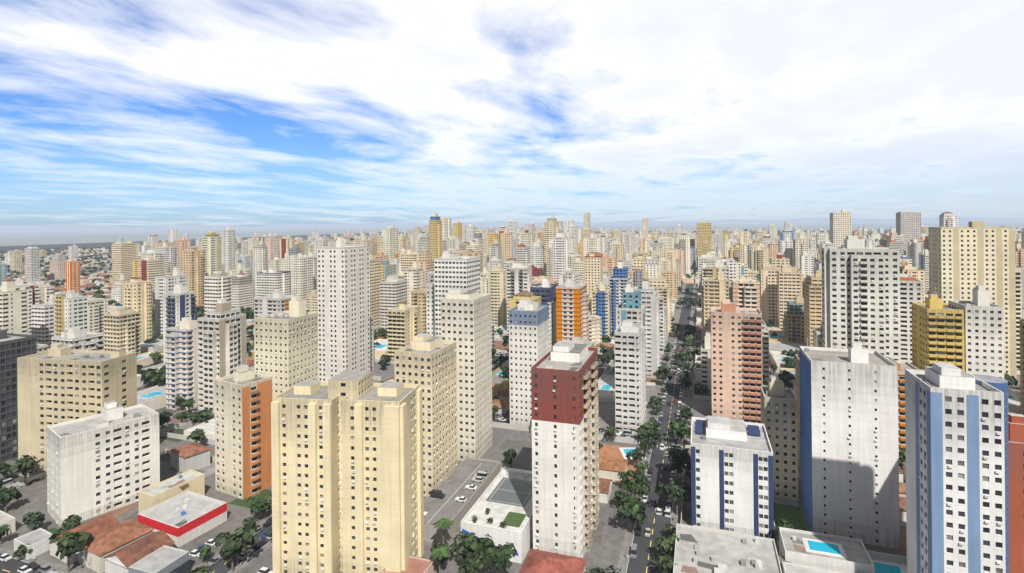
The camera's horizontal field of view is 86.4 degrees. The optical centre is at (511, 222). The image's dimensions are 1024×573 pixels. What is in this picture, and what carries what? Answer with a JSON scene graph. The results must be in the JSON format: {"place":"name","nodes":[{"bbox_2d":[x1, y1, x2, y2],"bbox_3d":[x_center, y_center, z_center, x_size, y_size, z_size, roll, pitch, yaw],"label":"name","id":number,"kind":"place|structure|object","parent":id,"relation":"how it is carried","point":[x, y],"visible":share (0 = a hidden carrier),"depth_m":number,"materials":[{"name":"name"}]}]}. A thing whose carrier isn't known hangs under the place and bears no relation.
{"place":"outdoors","nodes":[
{"label":"outdoors","id":0,"kind":"place"},
{"bbox_2d":[0,229,1021,572],"bbox_3d":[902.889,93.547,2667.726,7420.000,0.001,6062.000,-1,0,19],"label":"roads","id":1,"kind":"structure","parent":0,"point":[654,503],"depth_m":232.55,"materials":[{"name":"grey asphalt"}]},
{"bbox_2d":[0,253,1019,572],"bbox_3d":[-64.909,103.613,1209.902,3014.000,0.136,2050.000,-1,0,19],"label":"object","id":2,"kind":"object","parent":1,"relation":"on","point":[612,535],"visible":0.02,"depth_m":200.55,"materials":[{"name":"grey concrete"}]},
{"bbox_2d":[0,330,1019,572],"bbox_3d":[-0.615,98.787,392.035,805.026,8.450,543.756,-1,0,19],"label":"cars","id":3,"kind":"object","parent":1,"relation":"on","point":[480,476],"visible":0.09,"depth_m":192.67,"materials":[{"name":"white metal"}]},
{"bbox_2d":[0,220,1023,245],"bbox_3d":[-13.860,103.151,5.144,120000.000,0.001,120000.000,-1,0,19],"label":"hills","id":4,"kind":"structure","parent":0,"point":[22,238],"depth_m":8776.43,"materials":[{"name":"grey"}]},
{"bbox_2d":[0,243,1017,572],"bbox_3d":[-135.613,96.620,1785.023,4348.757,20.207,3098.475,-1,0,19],"label":"trees","id":5,"kind":"object","parent":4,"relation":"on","point":[70,545],"visible":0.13,"depth_m":209.01,"materials":[{"name":"green plant"}]},
{"bbox_2d":[0,209,1023,572],"bbox_3d":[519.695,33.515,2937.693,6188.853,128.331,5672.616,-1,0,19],"label":"buildings","id":6,"kind":"structure","parent":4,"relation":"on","point":[332,443],"depth_m":223.54,"materials":[{"name":"beige concrete"}]},
{"bbox_2d":[0,217,1023,230],"bbox_3d":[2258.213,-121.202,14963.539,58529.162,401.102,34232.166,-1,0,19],"label":"hills","id":7,"kind":"structure","parent":0,"point":[89,227],"depth_m":23838.42,"materials":[{"name":"blue"}]},
{"bbox_2d":[0,0,1023,226],"label":"sky","id":8,"kind":"structure","parent":0,"point":[114,113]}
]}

